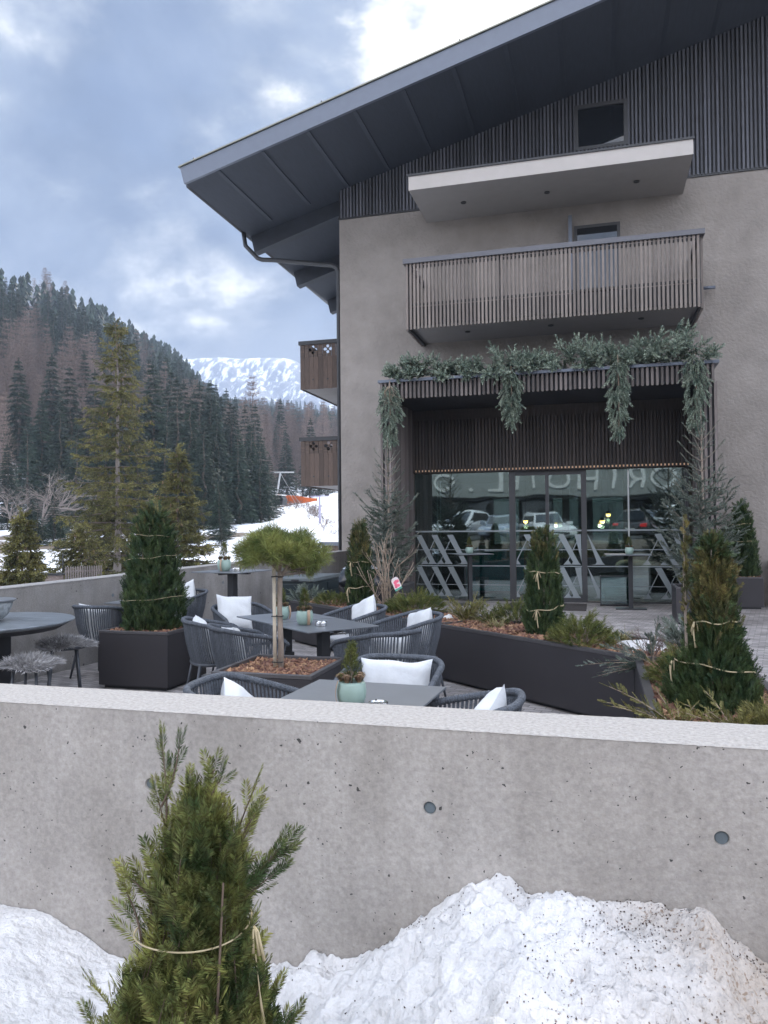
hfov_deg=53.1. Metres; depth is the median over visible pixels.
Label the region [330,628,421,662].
armchair
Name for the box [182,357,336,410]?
mountain
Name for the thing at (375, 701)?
ashtray
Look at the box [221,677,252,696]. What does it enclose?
pillow
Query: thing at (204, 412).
spruce
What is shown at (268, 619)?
table
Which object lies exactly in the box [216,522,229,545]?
spruce
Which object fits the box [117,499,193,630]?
tied yew
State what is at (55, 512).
spruce
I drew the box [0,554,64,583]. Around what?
stone wall
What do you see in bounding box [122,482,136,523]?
spruce
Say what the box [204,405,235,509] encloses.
spruce
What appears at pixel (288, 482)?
spruce
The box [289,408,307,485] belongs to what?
larch
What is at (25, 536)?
spruce
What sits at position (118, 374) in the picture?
larch
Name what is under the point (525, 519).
pendant lamp
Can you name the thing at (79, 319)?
spruce
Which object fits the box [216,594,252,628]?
pillow
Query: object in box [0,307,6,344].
spruce
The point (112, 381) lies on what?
larch
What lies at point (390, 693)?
table
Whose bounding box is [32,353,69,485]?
spruce
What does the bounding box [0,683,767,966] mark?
concrete wall
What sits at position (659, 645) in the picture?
twiggy shrub
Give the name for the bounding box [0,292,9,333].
spruce
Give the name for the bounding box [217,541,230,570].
potted conifer
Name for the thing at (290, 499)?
safety banner
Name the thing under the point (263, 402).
larch
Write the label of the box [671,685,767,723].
creeping juniper
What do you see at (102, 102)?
sky
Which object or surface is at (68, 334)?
larch
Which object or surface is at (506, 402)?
hanging garland
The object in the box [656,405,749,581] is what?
young spruce
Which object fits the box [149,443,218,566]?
spruce
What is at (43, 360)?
larch
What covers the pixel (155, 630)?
bark mulch
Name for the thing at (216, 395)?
spruce
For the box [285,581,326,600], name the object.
juniper
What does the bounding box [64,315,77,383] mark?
spruce
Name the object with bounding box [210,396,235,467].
spruce
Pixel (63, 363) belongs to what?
larch
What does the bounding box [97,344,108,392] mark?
spruce
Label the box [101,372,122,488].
spruce
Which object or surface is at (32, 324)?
larch
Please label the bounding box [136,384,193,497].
spruce
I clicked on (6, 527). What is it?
spruce
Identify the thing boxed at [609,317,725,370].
spruce branches
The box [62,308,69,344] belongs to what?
spruce
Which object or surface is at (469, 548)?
potted conifer
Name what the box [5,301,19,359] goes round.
spruce
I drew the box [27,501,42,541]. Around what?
spruce
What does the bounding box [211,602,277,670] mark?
armchair
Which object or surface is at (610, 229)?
door
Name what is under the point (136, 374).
spruce
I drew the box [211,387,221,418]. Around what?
spruce
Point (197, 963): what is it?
tied yew
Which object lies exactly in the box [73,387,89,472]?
larch
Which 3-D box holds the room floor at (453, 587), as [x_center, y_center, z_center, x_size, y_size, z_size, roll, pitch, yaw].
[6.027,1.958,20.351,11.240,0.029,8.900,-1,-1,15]
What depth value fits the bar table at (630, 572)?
14.57 m
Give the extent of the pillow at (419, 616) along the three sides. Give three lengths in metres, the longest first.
0.370 x 0.351 x 0.147 m
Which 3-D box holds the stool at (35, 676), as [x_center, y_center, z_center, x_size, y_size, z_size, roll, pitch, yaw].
[-2.969,1.518,6.468,0.400,0.469,0.400,-1,-1,15]
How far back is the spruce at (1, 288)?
150.91 m
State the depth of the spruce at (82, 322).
161.27 m
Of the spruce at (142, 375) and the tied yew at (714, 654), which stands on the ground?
the spruce at (142, 375)
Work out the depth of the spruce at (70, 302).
187.39 m
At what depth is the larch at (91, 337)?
120.53 m
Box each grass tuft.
[475,615,518,628]
[607,620,645,642]
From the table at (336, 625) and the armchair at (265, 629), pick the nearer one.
the table at (336, 625)
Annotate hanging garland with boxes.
[375,381,406,450]
[495,371,525,433]
[602,355,634,443]
[677,349,713,436]
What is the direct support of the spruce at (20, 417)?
on the ground
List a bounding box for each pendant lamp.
[523,492,527,522]
[600,470,604,522]
[606,470,610,516]
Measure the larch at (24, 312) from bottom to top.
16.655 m
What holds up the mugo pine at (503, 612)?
on the bark mulch at (513, 628)
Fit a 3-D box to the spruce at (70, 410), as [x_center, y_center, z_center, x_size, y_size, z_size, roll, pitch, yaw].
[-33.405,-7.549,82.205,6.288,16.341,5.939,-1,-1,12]
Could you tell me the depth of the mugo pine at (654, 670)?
5.05 m
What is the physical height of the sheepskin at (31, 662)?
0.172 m
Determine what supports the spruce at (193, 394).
on the ground
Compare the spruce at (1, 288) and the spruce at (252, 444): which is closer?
the spruce at (252, 444)
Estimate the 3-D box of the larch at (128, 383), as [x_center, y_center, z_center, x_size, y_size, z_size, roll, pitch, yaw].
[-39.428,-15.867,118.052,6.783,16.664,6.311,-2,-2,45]
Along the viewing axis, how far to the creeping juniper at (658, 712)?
4.04 m
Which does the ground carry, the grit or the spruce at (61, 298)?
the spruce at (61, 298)
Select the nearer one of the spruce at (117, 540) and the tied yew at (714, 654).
the tied yew at (714, 654)
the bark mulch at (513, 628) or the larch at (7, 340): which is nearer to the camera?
the bark mulch at (513, 628)
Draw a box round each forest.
[0,268,336,436]
[231,398,336,412]
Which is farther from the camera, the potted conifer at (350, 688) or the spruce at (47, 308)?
the spruce at (47, 308)
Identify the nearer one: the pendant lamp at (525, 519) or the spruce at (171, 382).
the pendant lamp at (525, 519)
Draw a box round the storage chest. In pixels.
[276,573,339,606]
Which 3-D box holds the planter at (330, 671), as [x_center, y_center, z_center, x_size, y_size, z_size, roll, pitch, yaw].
[-0.760,1.428,5.756,0.764,0.580,0.784,-1,-1,15]
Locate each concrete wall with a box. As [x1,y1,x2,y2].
[0,550,348,682]
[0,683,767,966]
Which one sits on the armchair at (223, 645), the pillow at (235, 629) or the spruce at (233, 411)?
the pillow at (235, 629)
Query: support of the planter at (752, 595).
on the terrace floor at (755, 622)
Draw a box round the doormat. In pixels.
[510,602,586,610]
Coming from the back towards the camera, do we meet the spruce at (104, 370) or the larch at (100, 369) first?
the spruce at (104, 370)
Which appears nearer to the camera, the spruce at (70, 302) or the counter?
the counter
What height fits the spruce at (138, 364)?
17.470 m
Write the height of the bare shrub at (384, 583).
1.177 m
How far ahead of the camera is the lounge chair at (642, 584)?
17.52 m
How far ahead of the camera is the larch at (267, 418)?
126.24 m
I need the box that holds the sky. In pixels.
[0,0,548,363]
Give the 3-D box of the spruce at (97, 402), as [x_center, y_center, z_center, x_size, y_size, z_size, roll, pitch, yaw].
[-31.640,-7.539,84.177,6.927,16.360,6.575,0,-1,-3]
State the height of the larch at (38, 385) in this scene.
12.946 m
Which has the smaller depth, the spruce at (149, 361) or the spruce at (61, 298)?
the spruce at (149, 361)
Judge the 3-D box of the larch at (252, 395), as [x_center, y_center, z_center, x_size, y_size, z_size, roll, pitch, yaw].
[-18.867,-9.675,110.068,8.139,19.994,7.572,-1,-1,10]
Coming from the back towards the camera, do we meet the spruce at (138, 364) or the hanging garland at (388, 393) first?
the spruce at (138, 364)
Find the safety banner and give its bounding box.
[278,494,316,503]
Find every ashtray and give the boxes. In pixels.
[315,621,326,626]
[369,699,387,703]
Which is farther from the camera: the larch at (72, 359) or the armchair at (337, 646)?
the larch at (72, 359)
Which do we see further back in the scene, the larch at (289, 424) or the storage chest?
the larch at (289, 424)
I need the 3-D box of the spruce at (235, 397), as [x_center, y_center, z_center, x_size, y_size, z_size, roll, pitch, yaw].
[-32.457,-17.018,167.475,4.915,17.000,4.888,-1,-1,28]
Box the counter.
[458,549,523,593]
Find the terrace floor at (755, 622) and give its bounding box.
[14,600,767,714]
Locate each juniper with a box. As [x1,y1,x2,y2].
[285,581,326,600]
[575,615,660,677]
[597,682,721,722]
[656,610,688,648]
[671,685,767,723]
[722,695,767,724]
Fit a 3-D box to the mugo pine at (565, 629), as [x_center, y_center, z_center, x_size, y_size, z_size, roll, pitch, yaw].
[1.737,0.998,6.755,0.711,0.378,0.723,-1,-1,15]
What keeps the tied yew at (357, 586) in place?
in the planter at (545, 673)
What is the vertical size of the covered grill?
0.970 m
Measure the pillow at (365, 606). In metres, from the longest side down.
0.370 x 0.351 x 0.147 m
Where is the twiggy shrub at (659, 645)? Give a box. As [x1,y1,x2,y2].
[632,625,677,656]
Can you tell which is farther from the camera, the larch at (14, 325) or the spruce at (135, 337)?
the spruce at (135, 337)
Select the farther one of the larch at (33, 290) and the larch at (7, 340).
the larch at (33, 290)
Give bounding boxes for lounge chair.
[465,567,488,591]
[615,559,658,594]
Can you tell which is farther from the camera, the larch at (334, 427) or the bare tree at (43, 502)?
the larch at (334, 427)
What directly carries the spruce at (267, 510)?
on the ground
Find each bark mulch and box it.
[110,626,182,634]
[225,656,335,674]
[310,600,767,722]
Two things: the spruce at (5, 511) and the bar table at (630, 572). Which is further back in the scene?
the spruce at (5, 511)
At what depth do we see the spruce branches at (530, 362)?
14.45 m
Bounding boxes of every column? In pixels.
[562,475,570,586]
[622,469,630,574]
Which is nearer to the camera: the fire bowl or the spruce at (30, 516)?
the fire bowl
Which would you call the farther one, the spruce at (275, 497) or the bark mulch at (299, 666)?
the spruce at (275, 497)
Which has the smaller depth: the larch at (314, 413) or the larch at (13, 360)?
the larch at (13, 360)
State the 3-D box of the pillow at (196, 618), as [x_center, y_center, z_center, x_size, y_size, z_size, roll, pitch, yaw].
[-1.633,1.140,6.945,0.147,0.351,0.370,-15,15,-22]
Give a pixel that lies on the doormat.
(574, 607)
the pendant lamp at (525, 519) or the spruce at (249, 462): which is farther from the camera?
the spruce at (249, 462)
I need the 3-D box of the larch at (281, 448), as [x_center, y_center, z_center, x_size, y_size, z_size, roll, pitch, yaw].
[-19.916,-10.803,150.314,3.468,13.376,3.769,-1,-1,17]
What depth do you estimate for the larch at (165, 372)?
121.25 m
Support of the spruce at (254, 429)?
on the ground
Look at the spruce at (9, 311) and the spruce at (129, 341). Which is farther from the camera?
the spruce at (129, 341)
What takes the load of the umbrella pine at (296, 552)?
on the bark mulch at (299, 666)
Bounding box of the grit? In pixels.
[271,875,766,1023]
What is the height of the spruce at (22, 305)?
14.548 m
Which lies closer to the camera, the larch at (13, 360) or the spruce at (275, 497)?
the spruce at (275, 497)
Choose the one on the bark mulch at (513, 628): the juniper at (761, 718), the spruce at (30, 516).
the juniper at (761, 718)
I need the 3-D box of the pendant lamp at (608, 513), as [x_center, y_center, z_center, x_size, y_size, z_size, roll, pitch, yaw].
[5.285,-0.512,18.160,0.120,1.245,0.117,-1,-1,15]
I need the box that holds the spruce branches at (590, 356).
[536,331,636,371]
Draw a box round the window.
[574,98,627,151]
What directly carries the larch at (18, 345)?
on the ground
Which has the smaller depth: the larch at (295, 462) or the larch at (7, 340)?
the larch at (7, 340)
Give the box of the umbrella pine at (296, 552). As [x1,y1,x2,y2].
[226,517,334,667]
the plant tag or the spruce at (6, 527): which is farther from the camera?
the spruce at (6, 527)
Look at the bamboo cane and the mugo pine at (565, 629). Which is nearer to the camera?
the bamboo cane
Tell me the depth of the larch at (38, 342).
122.96 m
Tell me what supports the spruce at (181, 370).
on the ground
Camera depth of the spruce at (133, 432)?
81.97 m
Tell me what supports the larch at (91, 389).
on the ground
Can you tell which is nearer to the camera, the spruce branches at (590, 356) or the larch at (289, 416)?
the spruce branches at (590, 356)
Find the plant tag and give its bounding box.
[391,575,401,590]
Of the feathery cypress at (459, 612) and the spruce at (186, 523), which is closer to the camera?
the feathery cypress at (459, 612)
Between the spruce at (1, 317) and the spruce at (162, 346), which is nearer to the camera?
the spruce at (1, 317)
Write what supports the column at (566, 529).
on the room floor at (453, 587)
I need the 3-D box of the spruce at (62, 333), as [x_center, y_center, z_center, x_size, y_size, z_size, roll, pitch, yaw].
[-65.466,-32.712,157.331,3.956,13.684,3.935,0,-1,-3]
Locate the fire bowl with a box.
[0,597,16,619]
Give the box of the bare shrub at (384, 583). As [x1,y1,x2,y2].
[357,526,420,604]
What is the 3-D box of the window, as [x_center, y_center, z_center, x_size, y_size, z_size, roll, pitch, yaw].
[4.530,-8.035,16.083,1.070,0.950,0.250,-1,-1,15]
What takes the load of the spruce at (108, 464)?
on the ground
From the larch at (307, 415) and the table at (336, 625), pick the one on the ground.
the larch at (307, 415)
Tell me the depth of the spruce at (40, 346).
138.83 m
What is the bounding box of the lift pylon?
[270,472,293,507]
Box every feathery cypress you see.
[443,592,488,622]
[466,600,506,622]
[664,640,681,652]
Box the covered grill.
[339,566,386,600]
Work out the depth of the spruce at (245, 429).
92.07 m
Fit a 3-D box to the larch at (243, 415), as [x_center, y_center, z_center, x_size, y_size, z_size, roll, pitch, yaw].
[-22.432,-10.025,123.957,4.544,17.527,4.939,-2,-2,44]
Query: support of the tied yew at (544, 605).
in the planter at (545, 673)
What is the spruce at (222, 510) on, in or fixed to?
on the ground
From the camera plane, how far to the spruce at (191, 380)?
132.74 m
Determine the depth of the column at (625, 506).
18.43 m
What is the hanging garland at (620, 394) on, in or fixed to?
hanging from the chalet
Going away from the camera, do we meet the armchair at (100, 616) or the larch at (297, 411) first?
the armchair at (100, 616)
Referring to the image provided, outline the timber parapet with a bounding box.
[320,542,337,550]
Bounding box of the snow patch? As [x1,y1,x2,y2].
[617,640,665,652]
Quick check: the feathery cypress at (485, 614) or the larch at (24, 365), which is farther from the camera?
the larch at (24, 365)
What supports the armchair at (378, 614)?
on the terrace floor at (755, 622)
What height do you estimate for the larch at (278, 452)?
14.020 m
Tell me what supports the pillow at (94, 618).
on the armchair at (100, 616)
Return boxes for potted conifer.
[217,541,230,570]
[276,585,290,618]
[296,587,312,624]
[335,639,365,702]
[465,537,472,553]
[625,536,633,553]
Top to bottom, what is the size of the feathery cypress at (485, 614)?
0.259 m
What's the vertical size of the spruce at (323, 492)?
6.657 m
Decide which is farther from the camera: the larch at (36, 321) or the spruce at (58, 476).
the larch at (36, 321)
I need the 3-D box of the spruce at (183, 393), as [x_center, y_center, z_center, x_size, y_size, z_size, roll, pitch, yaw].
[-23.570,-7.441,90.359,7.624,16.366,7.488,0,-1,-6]
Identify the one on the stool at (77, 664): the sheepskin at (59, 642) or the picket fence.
the sheepskin at (59, 642)
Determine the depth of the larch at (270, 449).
142.68 m
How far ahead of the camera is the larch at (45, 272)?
219.47 m
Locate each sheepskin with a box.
[0,650,67,674]
[34,633,98,652]
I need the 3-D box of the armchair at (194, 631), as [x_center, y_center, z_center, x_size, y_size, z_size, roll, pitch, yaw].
[-1.532,1.352,6.982,0.592,0.798,0.618,0,-1,-23]
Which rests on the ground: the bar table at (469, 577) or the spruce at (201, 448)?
the spruce at (201, 448)
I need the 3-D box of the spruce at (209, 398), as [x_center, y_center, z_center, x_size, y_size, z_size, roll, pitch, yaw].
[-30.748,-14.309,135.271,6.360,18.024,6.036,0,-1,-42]
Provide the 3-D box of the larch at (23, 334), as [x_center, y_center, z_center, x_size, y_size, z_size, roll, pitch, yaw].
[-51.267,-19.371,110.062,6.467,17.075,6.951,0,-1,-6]
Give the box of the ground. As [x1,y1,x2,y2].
[0,391,337,572]
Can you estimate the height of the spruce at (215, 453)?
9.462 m
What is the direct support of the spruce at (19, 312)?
on the ground
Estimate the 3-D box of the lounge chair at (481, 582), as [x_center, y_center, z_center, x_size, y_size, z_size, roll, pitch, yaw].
[2.385,1.544,18.465,0.979,0.788,0.845,0,-1,-8]
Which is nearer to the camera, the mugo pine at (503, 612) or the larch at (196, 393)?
the mugo pine at (503, 612)
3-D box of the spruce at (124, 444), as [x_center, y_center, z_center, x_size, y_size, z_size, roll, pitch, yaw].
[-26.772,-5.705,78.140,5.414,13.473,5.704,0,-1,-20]
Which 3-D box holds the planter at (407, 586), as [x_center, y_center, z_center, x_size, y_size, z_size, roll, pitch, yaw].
[0.089,1.568,13.877,0.804,0.600,0.654,-1,-1,15]
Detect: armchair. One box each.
[69,604,123,678]
[179,588,207,617]
[181,616,249,691]
[183,672,298,698]
[206,623,289,669]
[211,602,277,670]
[322,603,387,653]
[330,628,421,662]
[334,653,444,698]
[368,609,446,696]
[425,688,525,711]
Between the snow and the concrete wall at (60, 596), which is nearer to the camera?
the snow
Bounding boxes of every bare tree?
[0,486,43,531]
[18,469,100,538]
[33,491,78,515]
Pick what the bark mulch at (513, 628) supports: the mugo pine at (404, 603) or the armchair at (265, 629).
the mugo pine at (404, 603)
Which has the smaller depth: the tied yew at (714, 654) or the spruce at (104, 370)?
the tied yew at (714, 654)
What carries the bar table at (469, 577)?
on the terrace floor at (755, 622)
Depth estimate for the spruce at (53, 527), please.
51.09 m
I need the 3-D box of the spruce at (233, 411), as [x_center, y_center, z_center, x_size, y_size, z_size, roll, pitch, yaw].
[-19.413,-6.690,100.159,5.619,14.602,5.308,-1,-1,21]
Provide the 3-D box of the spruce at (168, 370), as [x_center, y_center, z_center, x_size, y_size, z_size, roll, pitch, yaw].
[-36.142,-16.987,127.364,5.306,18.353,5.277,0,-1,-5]
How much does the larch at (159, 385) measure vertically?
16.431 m
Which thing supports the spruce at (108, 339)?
on the ground
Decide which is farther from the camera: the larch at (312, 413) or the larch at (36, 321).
the larch at (312, 413)
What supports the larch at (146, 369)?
on the ground
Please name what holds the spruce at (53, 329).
on the ground
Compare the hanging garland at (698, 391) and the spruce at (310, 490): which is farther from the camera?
the spruce at (310, 490)
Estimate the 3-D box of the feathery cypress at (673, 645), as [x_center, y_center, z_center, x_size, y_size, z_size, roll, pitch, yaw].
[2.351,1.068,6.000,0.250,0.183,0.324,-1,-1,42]
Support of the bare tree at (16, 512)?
on the ground
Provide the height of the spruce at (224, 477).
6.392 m
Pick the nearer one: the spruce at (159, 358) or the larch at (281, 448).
the spruce at (159, 358)
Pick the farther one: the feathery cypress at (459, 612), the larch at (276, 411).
the larch at (276, 411)
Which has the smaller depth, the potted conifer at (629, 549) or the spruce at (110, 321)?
the potted conifer at (629, 549)
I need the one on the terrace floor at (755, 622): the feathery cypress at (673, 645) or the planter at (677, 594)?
the planter at (677, 594)
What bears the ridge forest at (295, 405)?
on the ground
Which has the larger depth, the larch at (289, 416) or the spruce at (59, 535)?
the larch at (289, 416)
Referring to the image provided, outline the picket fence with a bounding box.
[64,565,102,578]
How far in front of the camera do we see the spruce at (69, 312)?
182.52 m
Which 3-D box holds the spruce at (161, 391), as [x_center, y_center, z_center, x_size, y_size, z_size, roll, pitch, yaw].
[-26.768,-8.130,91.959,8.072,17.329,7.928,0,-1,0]
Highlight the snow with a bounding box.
[0,873,767,1023]
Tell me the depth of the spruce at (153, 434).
78.04 m
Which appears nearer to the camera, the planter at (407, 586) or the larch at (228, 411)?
the planter at (407, 586)
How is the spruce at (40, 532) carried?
on the ground
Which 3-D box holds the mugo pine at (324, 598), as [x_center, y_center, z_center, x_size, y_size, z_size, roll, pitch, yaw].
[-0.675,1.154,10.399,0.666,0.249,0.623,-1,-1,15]
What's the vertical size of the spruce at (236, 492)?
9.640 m
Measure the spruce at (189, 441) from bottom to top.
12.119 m
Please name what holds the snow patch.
on the bark mulch at (513, 628)
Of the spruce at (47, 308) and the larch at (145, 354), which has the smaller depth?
the spruce at (47, 308)
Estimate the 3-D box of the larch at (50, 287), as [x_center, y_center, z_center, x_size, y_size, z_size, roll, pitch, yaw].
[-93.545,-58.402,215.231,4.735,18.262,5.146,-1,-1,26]
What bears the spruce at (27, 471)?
on the ground
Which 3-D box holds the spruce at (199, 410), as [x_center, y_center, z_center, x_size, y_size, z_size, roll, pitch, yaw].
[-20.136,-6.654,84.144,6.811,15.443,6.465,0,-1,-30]
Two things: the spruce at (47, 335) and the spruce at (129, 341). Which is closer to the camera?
the spruce at (47, 335)
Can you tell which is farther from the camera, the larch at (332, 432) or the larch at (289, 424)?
the larch at (332, 432)
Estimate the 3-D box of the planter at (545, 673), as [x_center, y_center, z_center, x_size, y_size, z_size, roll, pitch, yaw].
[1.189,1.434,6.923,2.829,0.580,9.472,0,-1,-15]
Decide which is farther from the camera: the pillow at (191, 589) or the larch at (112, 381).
the larch at (112, 381)
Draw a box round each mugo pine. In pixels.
[311,589,347,605]
[384,585,450,614]
[489,596,526,622]
[543,607,621,648]
[639,644,678,686]
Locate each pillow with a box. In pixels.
[79,603,110,633]
[174,580,195,612]
[192,615,212,654]
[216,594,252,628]
[221,627,245,661]
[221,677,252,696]
[352,595,375,634]
[361,658,432,685]
[369,636,411,661]
[407,607,432,644]
[474,685,506,709]
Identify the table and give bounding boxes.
[0,612,74,683]
[104,598,190,603]
[191,569,271,596]
[237,611,335,654]
[269,618,378,656]
[280,679,445,706]
[446,553,489,605]
[610,554,651,609]
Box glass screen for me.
[600,575,628,605]
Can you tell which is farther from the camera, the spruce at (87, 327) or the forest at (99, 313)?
the forest at (99, 313)
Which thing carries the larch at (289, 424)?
on the ground
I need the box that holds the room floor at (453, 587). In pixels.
[417,574,682,601]
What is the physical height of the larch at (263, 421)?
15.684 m
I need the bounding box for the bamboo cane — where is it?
[271,568,283,666]
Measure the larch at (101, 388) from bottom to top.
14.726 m
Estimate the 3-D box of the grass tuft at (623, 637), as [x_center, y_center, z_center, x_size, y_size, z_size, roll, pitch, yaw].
[2.106,1.087,6.892,0.598,0.196,0.627,-1,-1,15]
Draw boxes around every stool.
[6,667,52,685]
[47,646,84,687]
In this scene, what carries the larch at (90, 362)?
on the ground
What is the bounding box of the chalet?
[178,0,767,605]
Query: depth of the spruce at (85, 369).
100.26 m
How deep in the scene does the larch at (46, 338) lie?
113.86 m
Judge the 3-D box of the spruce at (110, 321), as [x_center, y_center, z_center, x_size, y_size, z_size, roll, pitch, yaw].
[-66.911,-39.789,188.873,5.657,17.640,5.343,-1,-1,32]
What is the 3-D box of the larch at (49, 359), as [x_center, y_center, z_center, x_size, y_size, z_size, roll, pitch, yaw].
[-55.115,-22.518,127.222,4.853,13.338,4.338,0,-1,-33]
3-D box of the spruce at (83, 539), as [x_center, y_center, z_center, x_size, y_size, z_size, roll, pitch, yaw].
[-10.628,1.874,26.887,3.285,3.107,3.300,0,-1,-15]
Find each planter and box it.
[99,625,205,690]
[211,654,346,697]
[290,597,767,718]
[376,581,414,601]
[671,583,737,623]
[736,577,763,608]
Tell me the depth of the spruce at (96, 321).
165.65 m
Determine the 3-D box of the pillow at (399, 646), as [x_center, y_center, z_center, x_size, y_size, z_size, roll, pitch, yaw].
[0.032,1.158,6.089,0.400,0.387,0.156,5,10,-35]
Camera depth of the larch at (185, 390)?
111.68 m
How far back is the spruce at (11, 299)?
146.22 m
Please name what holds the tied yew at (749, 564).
in the planter at (752, 595)
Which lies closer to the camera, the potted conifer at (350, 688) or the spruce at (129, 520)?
the potted conifer at (350, 688)
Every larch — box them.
[0,317,28,421]
[0,354,24,457]
[0,382,10,446]
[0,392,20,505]
[1,318,29,399]
[3,316,34,403]
[3,331,19,403]
[5,317,42,419]
[7,343,43,449]
[15,306,42,402]
[16,336,36,424]
[17,307,37,381]
[24,374,48,447]
[25,343,54,441]
[27,303,47,384]
[29,280,36,308]
[30,338,46,403]
[33,323,58,403]
[39,268,50,301]
[39,337,58,410]
[46,272,52,301]
[46,368,75,447]
[50,326,82,426]
[51,341,69,429]
[52,341,92,458]
[52,349,66,398]
[60,280,69,298]
[65,339,89,413]
[67,334,97,405]
[68,357,91,437]
[71,337,89,406]
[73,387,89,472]
[77,354,101,427]
[79,383,96,442]
[85,331,104,405]
[95,351,104,406]
[95,372,111,420]
[107,348,130,427]
[107,362,121,428]
[112,356,139,420]
[132,329,144,375]
[134,382,149,440]
[140,334,151,370]
[142,363,153,411]
[152,371,167,411]
[159,360,170,409]
[179,378,191,420]
[186,380,207,440]
[198,382,207,419]
[224,401,235,433]
[236,375,282,490]
[236,399,247,442]
[238,397,250,440]
[257,413,282,487]
[258,397,272,448]
[260,410,279,473]
[265,423,276,489]
[269,403,279,457]
[273,424,283,485]
[275,426,286,485]
[283,403,297,467]
[285,413,300,478]
[285,415,300,485]
[287,426,300,489]
[288,403,296,444]
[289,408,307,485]
[295,404,318,475]
[305,408,316,434]
[306,401,317,431]
[311,403,318,429]
[315,402,330,444]
[316,418,327,441]
[322,416,331,445]
[327,406,336,445]
[331,420,336,435]
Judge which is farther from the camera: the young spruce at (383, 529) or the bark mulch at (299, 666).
the young spruce at (383, 529)
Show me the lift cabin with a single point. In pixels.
(283, 500)
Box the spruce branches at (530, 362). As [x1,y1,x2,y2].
[454,340,548,385]
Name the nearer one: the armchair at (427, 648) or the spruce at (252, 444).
the armchair at (427, 648)
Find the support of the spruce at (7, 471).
on the ground
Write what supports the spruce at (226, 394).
on the ground
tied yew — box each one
[75,721,307,1023]
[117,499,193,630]
[344,518,377,606]
[520,524,566,634]
[655,514,766,720]
[725,497,762,576]
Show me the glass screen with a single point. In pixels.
(615, 602)
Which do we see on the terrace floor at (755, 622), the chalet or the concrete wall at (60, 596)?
the concrete wall at (60, 596)
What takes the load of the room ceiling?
attached to the chalet
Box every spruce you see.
[0,276,6,321]
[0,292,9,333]
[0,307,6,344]
[0,358,39,502]
[0,418,47,516]
[0,444,21,520]
[0,501,11,521]
[0,506,52,585]
[0,516,3,529]
[1,503,12,529]
[2,277,13,312]
[3,280,23,350]
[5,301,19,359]
[11,292,28,356]
[17,295,27,337]
[21,394,57,511]
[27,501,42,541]
[29,503,50,545]
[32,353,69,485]
[33,329,44,370]
[34,403,82,516]
[38,462,77,533]
[41,289,58,336]
[41,314,68,399]
[41,318,52,365]
[42,491,69,543]
[44,367,89,508]
[44,480,69,536]
[45,521,124,578]
[49,317,175,571]
[54,521,66,548]
[55,288,65,330]
[57,288,70,330]
[57,308,68,350]
[58,424,96,525]
[59,319,66,361]
[60,299,69,327]
[61,350,97,463]
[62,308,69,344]
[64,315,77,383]
[66,369,109,498]
[67,294,75,326]
[71,325,90,393]
[71,485,129,573]
[72,305,81,337]
[74,306,88,344]
[74,310,83,347]
[81,314,93,367]
[84,397,124,513]
[87,316,98,354]
[93,319,100,348]
[93,321,107,392]
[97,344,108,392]
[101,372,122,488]
[104,403,132,512]
[105,337,110,362]
[106,316,115,350]
[119,391,145,510]
[121,404,154,519]
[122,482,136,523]
[124,352,138,428]
[125,329,132,355]
[127,364,171,510]
[128,355,142,416]
[130,338,143,398]
[133,333,143,378]
[134,393,159,462]
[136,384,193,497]
[139,358,156,429]
[140,363,145,394]
[145,416,183,507]
[149,372,173,448]
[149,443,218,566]
[151,352,156,388]
[151,353,163,406]
[152,376,196,501]
[156,367,186,444]
[158,345,164,374]
[160,354,174,415]
[171,357,180,384]
[173,398,210,522]
[174,380,194,446]
[175,365,184,395]
[181,420,212,501]
[182,389,200,438]
[184,417,229,526]
[184,514,202,542]
[185,379,198,428]
[186,381,219,500]
[196,380,233,488]
[199,393,225,482]
[199,429,228,523]
[203,476,238,540]
[204,381,217,426]
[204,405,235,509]
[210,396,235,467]
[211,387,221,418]
[213,385,220,410]
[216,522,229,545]
[221,389,234,443]
[221,463,237,517]
[222,401,241,506]
[222,426,259,524]
[227,407,242,462]
[233,396,239,425]
[234,406,266,507]
[234,442,262,522]
[235,422,265,516]
[240,403,277,509]
[244,436,278,522]
[259,455,284,518]
[270,398,295,483]
[271,412,288,486]
[274,432,300,495]
[296,418,321,497]
[317,489,332,495]
[352,438,426,581]
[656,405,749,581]
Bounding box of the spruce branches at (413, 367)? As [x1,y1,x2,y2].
[380,350,467,383]
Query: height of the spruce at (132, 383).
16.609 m
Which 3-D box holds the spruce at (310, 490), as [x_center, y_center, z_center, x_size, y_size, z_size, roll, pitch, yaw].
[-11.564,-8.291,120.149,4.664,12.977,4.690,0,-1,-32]
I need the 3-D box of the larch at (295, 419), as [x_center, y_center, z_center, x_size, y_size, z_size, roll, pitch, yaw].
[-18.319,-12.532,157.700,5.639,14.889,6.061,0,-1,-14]
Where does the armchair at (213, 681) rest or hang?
on the terrace floor at (755, 622)
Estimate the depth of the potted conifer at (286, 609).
7.20 m
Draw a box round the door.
[568,215,619,293]
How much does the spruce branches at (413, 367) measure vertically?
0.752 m
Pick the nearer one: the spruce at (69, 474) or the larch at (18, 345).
the spruce at (69, 474)
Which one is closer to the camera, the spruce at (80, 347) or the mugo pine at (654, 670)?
the mugo pine at (654, 670)
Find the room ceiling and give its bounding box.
[416,467,691,483]
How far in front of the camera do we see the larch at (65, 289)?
224.64 m
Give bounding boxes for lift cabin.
[272,494,286,504]
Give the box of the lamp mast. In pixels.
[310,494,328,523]
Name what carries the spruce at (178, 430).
on the ground

